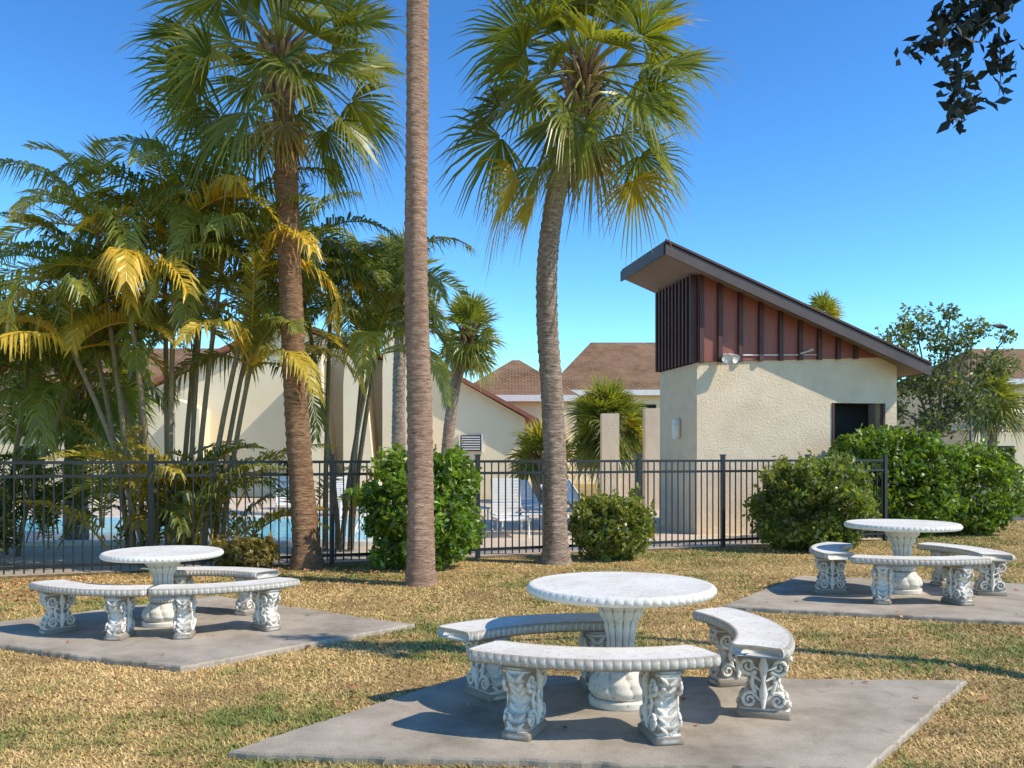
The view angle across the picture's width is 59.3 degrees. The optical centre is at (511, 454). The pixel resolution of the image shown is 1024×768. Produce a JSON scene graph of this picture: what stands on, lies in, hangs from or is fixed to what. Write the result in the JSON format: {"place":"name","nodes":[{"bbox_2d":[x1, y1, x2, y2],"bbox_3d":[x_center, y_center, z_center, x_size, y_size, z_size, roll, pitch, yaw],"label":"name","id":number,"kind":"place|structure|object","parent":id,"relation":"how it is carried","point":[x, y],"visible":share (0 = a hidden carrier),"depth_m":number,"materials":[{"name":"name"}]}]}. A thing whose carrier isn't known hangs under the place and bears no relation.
{"place":"outdoors","nodes":[
{"label":"outdoors","id":0,"kind":"place"},
{"bbox_2d":[0,406,64,484],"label":"walls","id":1,"kind":"structure","parent":0,"point":[5,448],"depth_m":48.00,"materials":[{"name":"beige paint"}]},
{"bbox_2d":[16,416,39,467],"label":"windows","id":2,"kind":"structure","parent":1,"relation":"attached to","point":[27,447],"depth_m":47.95,"materials":[{"name":"glass"}]},
{"bbox_2d":[0,348,218,399],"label":"roof","id":3,"kind":"structure","parent":1,"relation":"on","point":[179,354],"depth_m":52.44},
{"bbox_2d":[0,482,1023,767],"bbox_3d":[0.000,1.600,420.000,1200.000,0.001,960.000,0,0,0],"label":"lawn ground","id":4,"kind":"structure","parent":0,"point":[686,568],"depth_m":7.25,"materials":[{"name":"plant"}]},
{"bbox_2d":[0,596,414,672],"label":"concrete slab","id":5,"kind":"structure","parent":4,"relation":"on","point":[235,638],"depth_m":7.67,"materials":[{"name":"grey concrete"}]},
{"bbox_2d":[28,579,153,640],"bbox_3d":[-3.660,1.340,7.792,1.287,0.430,0.442,0,0,20],"label":"curved stone bench","id":6,"kind":"object","parent":5,"relation":"on","point":[57,598],"visible":1,"depth_m":7.70,"materials":[{"name":"white concrete"}]},
{"bbox_2d":[99,545,223,627],"bbox_3d":[-3.200,1.217,8.250,1.065,0.677,1.065,0,0,27],"label":"stone table","id":7,"kind":"object","parent":5,"relation":"on","point":[162,563],"visible":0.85,"depth_m":8.12,"materials":[{"name":"white concrete"}]},
{"bbox_2d":[148,577,299,639],"bbox_3d":[-2.506,1.340,7.889,1.287,0.430,0.442,0,0,-28],"label":"curved stone bench","id":8,"kind":"object","parent":5,"relation":"on","point":[266,598],"visible":1,"depth_m":7.77,"materials":[{"name":"white concrete"}]},
{"bbox_2d":[172,566,278,615],"bbox_3d":[-2.928,1.340,8.895,1.287,0.430,0.442,0,0,8],"label":"curved stone bench","id":9,"kind":"object","parent":5,"relation":"on","point":[244,605],"visible":0.66,"depth_m":8.78,"materials":[{"name":"white concrete"}]},
{"bbox_2d":[209,529,280,567],"bbox_3d":[-3.718,1.328,12.507,0.988,0.606,0.971,0,0,0],"label":"shrub","id":10,"kind":"object","parent":4,"relation":"on","point":[264,551],"visible":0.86,"depth_m":12.24,"materials":[{"name":"green plant"}]},
{"bbox_2d":[109,0,406,570],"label":"sabal palm tree","id":11,"kind":"object","parent":4,"relation":"on","point":[280,71],"visible":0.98,"depth_m":12.54,"materials":[{"name":"green plant"}]},
{"bbox_2d":[87,322,524,498],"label":"walls","id":12,"kind":"structure","parent":4,"relation":"on","point":[493,422],"depth_m":34.00,"materials":[{"name":"beige paint"}]},
{"bbox_2d":[62,328,537,432],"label":"roof trim","id":13,"kind":"structure","parent":12,"relation":"on","point":[159,380],"depth_m":34.20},
{"bbox_2d":[496,395,579,400],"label":"fascia","id":14,"kind":"structure","parent":13,"relation":"attached to","point":[522,397],"depth_m":42.35,"materials":[{"name":"white plastic"}]},
{"bbox_2d":[460,435,480,450],"bbox_3d":[-1.550,-0.450,33.965,0.800,0.600,0.070,0,0,0],"label":"vent window","id":15,"kind":"structure","parent":12,"relation":"attached to","point":[461,442],"depth_m":33.93,"materials":[{"name":"grey metal"}]},
{"bbox_2d":[459,434,482,451],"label":"vent slats","id":16,"kind":"object","parent":12,"relation":"attached to","point":[472,441],"visible":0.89,"depth_m":33.88,"materials":[{"name":"white metal"}]},
{"bbox_2d":[343,440,487,570],"bbox_3d":[-1.333,0.711,12.700,1.981,1.863,1.709,0,0,0],"label":"shrub","id":17,"kind":"object","parent":4,"relation":"on","point":[458,484],"visible":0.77,"depth_m":12.37,"materials":[{"name":"green plant"}]},
{"bbox_2d":[403,0,437,586],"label":"sabal palm tree","id":18,"kind":"object","parent":4,"relation":"on","point":[420,571],"visible":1,"depth_m":10.97,"materials":[{"name":"brown plant"}]},
{"bbox_2d":[0,498,880,576],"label":"pool deck","id":19,"kind":"structure","parent":4,"relation":"on","point":[59,555],"depth_m":15.67,"materials":[{"name":"grey concrete"}]},
{"bbox_2d":[0,495,22,560],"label":"shrub","id":20,"kind":"object","parent":19,"relation":"on","point":[8,529],"visible":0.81,"depth_m":12.72,"materials":[{"name":"green plant"}]},
{"bbox_2d":[0,281,163,539],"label":"sabal palm tree","id":21,"kind":"object","parent":19,"relation":"on","point":[84,412],"visible":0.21,"depth_m":16.21,"materials":[{"name":"green plant"}]},
{"bbox_2d":[0,249,192,555],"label":"areca palm cluster","id":22,"kind":"object","parent":19,"relation":"on","point":[46,416],"visible":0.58,"depth_m":14.04,"materials":[{"name":"green plant"}]},
{"bbox_2d":[0,129,380,565],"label":"areca palm cluster","id":23,"kind":"object","parent":19,"relation":"on","point":[125,262],"visible":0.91,"depth_m":12.86,"materials":[{"name":"green plant"}]},
{"bbox_2d":[10,484,395,545],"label":"swimming pool","id":24,"kind":"structure","parent":19,"relation":"on","point":[115,521],"depth_m":17.77,"materials":[{"name":"liquid"}]},
{"bbox_2d":[276,477,290,511],"bbox_3d":[-5.807,1.093,23.374,0.640,1.002,1.642,0,0,-15],"label":"pool lounge chair","id":25,"kind":"object","parent":19,"relation":"on","point":[282,479],"visible":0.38,"depth_m":23.91,"materials":[{"name":"white plastic"}]},
{"bbox_2d":[328,477,346,504],"bbox_3d":[-4.470,1.093,23.598,0.640,1.002,1.642,0,0,-5],"label":"pool lounge chair","id":26,"kind":"object","parent":19,"relation":"on","point":[339,487],"visible":0.07,"depth_m":24.25,"materials":[{"name":"white plastic"}]},
{"bbox_2d":[205,181,478,551],"bbox_3d":[-2.985,-1.409,14.946,4.942,6.025,3.580,0,0,0],"label":"areca palm cluster","id":27,"kind":"object","parent":19,"relation":"on","point":[364,285],"visible":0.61,"depth_m":14.66,"materials":[{"name":"green plant"}]},
{"bbox_2d":[355,226,450,507],"bbox_3d":[-2.790,-2.174,23.011,2.570,7.548,2.596,0,0,0],"label":"sabal palm tree","id":28,"kind":"object","parent":19,"relation":"on","point":[398,427],"visible":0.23,"depth_m":22.86,"materials":[{"name":"green plant"}]},
{"bbox_2d":[435,287,509,512],"bbox_3d":[-1.114,-1.523,25.018,2.404,6.247,2.313,0,0,0],"label":"sabal palm tree","id":29,"kind":"object","parent":19,"relation":"on","point":[471,349],"visible":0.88,"depth_m":24.76,"materials":[{"name":"green plant"}]},
{"bbox_2d":[466,496,490,522],"bbox_3d":[-1.074,1.093,21.753,0.640,1.002,1.642,0,0,-20],"label":"pool lounge chair","id":30,"kind":"object","parent":19,"relation":"on","point":[487,508],"visible":0.18,"depth_m":21.23,"materials":[{"name":"white plastic"}]},
{"bbox_2d":[490,478,530,537],"bbox_3d":[-0.041,1.037,17.846,0.640,1.114,1.344,0,0,-8],"label":"pool lounge chair","id":31,"kind":"object","parent":19,"relation":"on","point":[508,494],"visible":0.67,"depth_m":18.43,"materials":[{"name":"white plastic"}]},
{"bbox_2d":[490,483,570,531],"bbox_3d":[0.389,1.093,19.139,1.642,1.002,0.640,0,0,-10],"label":"pool lounge chair","id":32,"kind":"object","parent":19,"relation":"on","point":[537,513],"visible":0.31,"depth_m":18.95,"materials":[{"name":"white plastic"}]},
{"bbox_2d":[521,480,571,524],"bbox_3d":[0.786,1.093,20.515,1.642,1.002,0.640,0,0,40],"label":"pool lounge chair","id":33,"kind":"object","parent":19,"relation":"on","point":[529,490],"visible":0.33,"depth_m":20.89,"materials":[{"name":"blue plastic"}]},
{"bbox_2d":[567,481,581,505],"bbox_3d":[1.874,1.093,19.738,1.642,1.002,0.640,0,0,25],"label":"pool lounge chair","id":34,"kind":"object","parent":19,"relation":"on","point":[570,497],"visible":0.16,"depth_m":20.04,"materials":[{"name":"blue plastic"}]},
{"bbox_2d":[568,479,580,497],"bbox_3d":[2.202,1.093,22.070,1.642,1.002,0.640,0,0,5],"label":"pool lounge chair","id":35,"kind":"object","parent":19,"relation":"on","point":[574,488],"visible":0.18,"depth_m":21.82,"materials":[{"name":"white plastic"}]},
{"bbox_2d":[564,369,646,488],"bbox_3d":[3.241,-0.635,29.467,3.497,4.470,3.394,0,0,0],"label":"sabal palm tree","id":36,"kind":"object","parent":19,"relation":"on","point":[603,398],"visible":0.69,"depth_m":29.00,"materials":[{"name":"green plant"}]},
{"bbox_2d":[600,408,659,509],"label":"pillars","id":37,"kind":"structure","parent":19,"relation":"on","point":[609,436],"depth_m":26.00,"materials":[{"name":"paint"}]},
{"bbox_2d":[660,358,896,534],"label":"stucco walls","id":38,"kind":"structure","parent":19,"relation":"on","point":[757,410],"depth_m":18.39,"materials":[{"name":"beige paint"}]},
{"bbox_2d":[672,418,679,438],"bbox_3d":[3.448,-0.550,18.919,0.180,0.440,0.180,0,0,0],"label":"wall sconce","id":39,"kind":"object","parent":38,"relation":"attached to","point":[675,428],"depth_m":18.84,"materials":[{"name":"white plastic"}]},
{"bbox_2d":[655,274,858,371],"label":"battens","id":40,"kind":"object","parent":38,"relation":"attached to","point":[676,325],"visible":0.99,"depth_m":18.37,"materials":[{"name":"brown wood"}]},
{"bbox_2d":[625,255,923,376],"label":"soffit","id":41,"kind":"structure","parent":38,"relation":"on","point":[661,273],"depth_m":18.58,"materials":[{"name":"brown wood"}]},
{"bbox_2d":[697,275,697,361],"bbox_3d":[3.523,-2.750,19.061,0.393,1.900,2.114,0,0,0],"label":"louvre backing","id":42,"kind":"object","parent":41,"relation":"attached to","point":[697,318],"visible":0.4,"depth_m":18.03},
{"bbox_2d":[698,274,878,361],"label":"brown panels","id":43,"kind":"object","parent":41,"relation":"attached to","point":[730,323],"visible":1,"depth_m":18.21,"materials":[{"name":"brown wood"}]},
{"bbox_2d":[722,348,816,362],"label":"flood lights","id":44,"kind":"object","parent":43,"relation":"attached to","point":[728,358],"visible":1,"depth_m":17.83,"materials":[{"name":"white plastic"}]},
{"bbox_2d":[622,241,929,364],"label":"roof","id":45,"kind":"structure","parent":38,"relation":"on","point":[754,283],"depth_m":18.07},
{"bbox_2d":[620,243,930,377],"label":"fascia","id":46,"kind":"structure","parent":45,"relation":"attached to","point":[661,250],"depth_m":17.98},
{"bbox_2d":[665,239,931,363],"bbox_3d":[5.800,-3.018,17.962,5.810,2.285,0.060,0,0,-12],"label":"drip edge","id":47,"kind":"object","parent":45,"relation":"attached to","point":[796,300],"visible":1,"depth_m":17.91,"materials":[{"name":"brown metal"}]},
{"bbox_2d":[835,404,870,448],"bbox_3d":[7.135,0.260,19.125,1.150,2.680,0.250,0,0,-12],"label":"doorway","id":48,"kind":"structure","parent":38,"relation":"attached to","point":[850,418],"depth_m":19.27,"materials":[{"name":"black"}]},
{"bbox_2d":[832,403,884,480],"bbox_3d":[7.215,0.260,18.800,1.230,2.680,0.120,0,0,-12],"label":"door frame","id":49,"kind":"object","parent":38,"relation":"attached to","point":[833,421],"visible":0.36,"depth_m":18.62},
{"bbox_2d":[801,446,870,534],"bbox_3d":[6.116,0.731,17.034,1.444,1.793,1.240,0,0,0],"label":"shrub","id":50,"kind":"object","parent":19,"relation":"on","point":[829,453],"visible":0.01,"depth_m":16.94,"materials":[{"name":"green plant"}]},
{"bbox_2d":[0,454,887,574],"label":"pool fence","id":51,"kind":"object","parent":4,"relation":"on","point":[332,474],"visible":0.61,"depth_m":13.17,"materials":[{"name":"black metal"}]},
{"bbox_2d":[0,561,1023,730],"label":"fallen leaves","id":52,"kind":"object","parent":4,"relation":"on","point":[467,704],"visible":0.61,"depth_m":10.39,"materials":[{"name":"brown plant"}]},
{"bbox_2d":[507,401,565,486],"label":"walls","id":53,"kind":"structure","parent":4,"relation":"on","point":[533,408],"depth_m":43.00,"materials":[{"name":"beige paint"}]},
{"bbox_2d":[503,418,581,501],"bbox_3d":[1.069,0.180,31.023,3.076,3.220,2.942,0,0,0],"label":"sabal palm tree","id":54,"kind":"object","parent":4,"relation":"on","point":[529,448],"visible":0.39,"depth_m":30.70,"materials":[{"name":"green plant"}]},
{"bbox_2d":[429,0,742,564],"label":"sabal palm tree","id":55,"kind":"object","parent":4,"relation":"on","point":[572,156],"visible":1,"depth_m":13.15,"materials":[{"name":"green plant"}]},
{"bbox_2d":[229,675,966,767],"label":"concrete slab","id":56,"kind":"structure","parent":4,"relation":"on","point":[840,723],"depth_m":5.06,"materials":[{"name":"grey concrete"}]},
{"bbox_2d":[437,613,606,702],"bbox_3d":[0.198,1.321,5.922,1.399,0.467,0.481,0,0,-18],"label":"curved stone bench","id":57,"kind":"object","parent":56,"relation":"on","point":[484,680],"visible":0.59,"depth_m":5.79,"materials":[{"name":"white concrete"}]},
{"bbox_2d":[467,640,720,745],"bbox_3d":[0.447,1.321,5.010,1.399,0.467,0.481,0,0,6],"label":"curved stone bench","id":58,"kind":"object","parent":56,"relation":"on","point":[659,669],"visible":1,"depth_m":4.90,"materials":[{"name":"white concrete"}]},
{"bbox_2d":[526,572,716,711],"bbox_3d":[0.680,1.179,5.640,1.183,0.752,1.183,0,0,-17],"label":"stone table","id":59,"kind":"object","parent":56,"relation":"on","point":[620,601],"visible":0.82,"depth_m":5.49,"materials":[{"name":"white concrete"}]},
{"bbox_2d":[692,607,794,720],"bbox_3d":[1.499,1.321,5.761,0.481,0.467,1.399,0,0,0],"label":"curved stone bench","id":60,"kind":"object","parent":56,"relation":"on","point":[755,652],"visible":0.98,"depth_m":5.34,"materials":[{"name":"white concrete"}]},
{"bbox_2d":[567,482,658,561],"bbox_3d":[1.500,1.023,13.744,1.424,1.228,1.175,0,0,0],"label":"shrub","id":61,"kind":"object","parent":4,"relation":"on","point":[590,518],"visible":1,"depth_m":13.48,"materials":[{"name":"green plant"}]},
{"bbox_2d":[741,450,881,550],"bbox_3d":[5.004,0.775,15.050,2.272,1.717,1.779,0,0,0],"label":"shrub","id":62,"kind":"object","parent":4,"relation":"on","point":[784,487],"visible":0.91,"depth_m":14.63,"materials":[{"name":"green plant"}]},
{"bbox_2d":[806,288,846,319],"bbox_3d":[13.637,-2.888,39.962,2.369,8.976,2.530,0,0,-30],"label":"sabal palm tree","id":63,"kind":"object","parent":4,"relation":"on","point":[822,302],"visible":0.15,"depth_m":39.59,"materials":[{"name":"green plant"}]},
{"bbox_2d":[722,576,1023,625],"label":"concrete slab","id":64,"kind":"structure","parent":4,"relation":"on","point":[790,596],"depth_m":9.36,"materials":[{"name":"grey concrete"}]},
{"bbox_2d":[809,542,854,594],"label":"curved stone bench","id":65,"kind":"object","parent":64,"relation":"on","point":[830,561],"visible":1,"depth_m":10.04,"materials":[{"name":"white concrete"}]},
{"bbox_2d":[844,519,962,594],"bbox_3d":[4.420,1.160,10.200,1.242,0.790,1.242,0,0,-30],"label":"stone table","id":66,"kind":"object","parent":64,"relation":"on","point":[902,534],"visible":0.85,"depth_m":10.05,"materials":[{"name":"white concrete"}]},
{"bbox_2d":[850,554,991,605],"bbox_3d":[4.285,1.315,9.462,1.441,0.481,0.495,0,0,4],"label":"curved stone bench","id":67,"kind":"object","parent":64,"relation":"on","point":[957,572],"visible":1,"depth_m":9.34,"materials":[{"name":"white concrete"}]},
{"bbox_2d":[917,542,1014,595],"bbox_3d":[5.238,1.315,10.390,0.495,0.481,1.441,0,0,-10],"label":"curved stone bench","id":68,"kind":"object","parent":64,"relation":"on","point":[988,582],"visible":0.81,"depth_m":9.96,"materials":[{"name":"white concrete"}]},
{"bbox_2d":[830,420,963,536],"bbox_3d":[7.652,0.480,18.028,2.541,2.338,2.037,0,0,0],"label":"shrub","id":69,"kind":"object","parent":4,"relation":"on","point":[865,442],"visible":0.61,"depth_m":17.36,"materials":[{"name":"green plant"}]},
{"bbox_2d":[889,435,1023,534],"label":"shrub","id":70,"kind":"object","parent":4,"relation":"on","point":[995,468],"visible":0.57,"depth_m":17.69,"materials":[{"name":"green plant"}]},
{"bbox_2d":[894,0,1023,134],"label":"live oak tree","id":71,"kind":"object","parent":4,"relation":"on","point":[968,28],"visible":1,"depth_m":6.03,"materials":[{"name":"green plant"}]},
{"bbox_2d":[1015,370,1023,424],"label":"broadleaf tree","id":72,"kind":"object","parent":4,"relation":"on","point":[1022,412],"visible":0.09,"depth_m":34.12,"materials":[{"name":"green plant"}]},
{"bbox_2d":[0,0,1023,382],"label":"sky","id":73,"kind":"structure","parent":0,"point":[827,165],"materials":[{"name":"blue"}]},
{"bbox_2d":[475,360,576,403],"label":"roof","id":74,"kind":"structure","parent":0,"point":[517,377],"depth_m":43.94,"materials":[{"name":"brown tile"}]},
{"bbox_2d":[566,395,659,483],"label":"walls","id":75,"kind":"structure","parent":0,"point":[653,399],"depth_m":50.00,"materials":[{"name":"beige paint"}]},
{"bbox_2d":[561,342,659,389],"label":"roof","id":76,"kind":"structure","parent":75,"relation":"on","point":[634,362],"depth_m":52.48,"materials":[{"name":"brown tile"}]},
{"bbox_2d":[571,390,659,394],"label":"fascia","id":77,"kind":"structure","parent":76,"relation":"attached to","point":[638,392],"depth_m":49.35,"materials":[{"name":"white plastic"}]},
{"bbox_2d":[577,405,655,467],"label":"windows","id":78,"kind":"structure","parent":75,"relation":"attached to","point":[650,406],"depth_m":49.95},
{"bbox_2d":[897,381,1023,482],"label":"walls","id":79,"kind":"structure","parent":0,"point":[1019,455],"depth_m":51.17,"materials":[{"name":"beige paint"}]},
{"bbox_2d":[899,349,1023,388],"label":"roof","id":80,"kind":"structure","parent":79,"relation":"on","point":[1020,355],"depth_m":53.96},
{"bbox_2d":[1006,379,1023,383],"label":"fascia","id":81,"kind":"structure","parent":80,"relation":"attached to","point":[1018,381],"depth_m":49.35,"materials":[{"name":"white plastic"}]},
{"bbox_2d":[998,399,1014,462],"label":"windows","id":82,"kind":"structure","parent":79,"relation":"attached to","point":[1013,461],"depth_m":49.95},
{"bbox_2d":[921,423,1023,493],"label":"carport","id":83,"kind":"object","parent":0,"point":[956,429],"depth_m":36.36,"materials":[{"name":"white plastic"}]},
{"bbox_2d":[973,497,1023,519],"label":"road","id":84,"kind":"structure","parent":0,"point":[1017,518],"depth_m":22.94,"materials":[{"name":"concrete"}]},
{"bbox_2d":[874,301,1023,439],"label":"broadleaf tree","id":85,"kind":"object","parent":84,"relation":"on","point":[939,421],"visible":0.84,"depth_m":27.82,"materials":[{"name":"green plant"}]},
{"bbox_2d":[969,323,1007,496],"bbox_3d":[15.876,-1.392,30.000,1.271,5.984,0.180,0,0,0],"label":"street lamp","id":86,"kind":"object","parent":84,"relation":"on","point":[1000,326],"visible":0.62,"depth_m":29.96,"materials":[{"name":"grey metal"}]},
{"bbox_2d":[958,367,1023,491],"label":"sabal palm tree","id":87,"kind":"object","parent":84,"relation":"on","point":[1009,409],"visible":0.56,"depth_m":32.50,"materials":[{"name":"green plant"}]}
]}

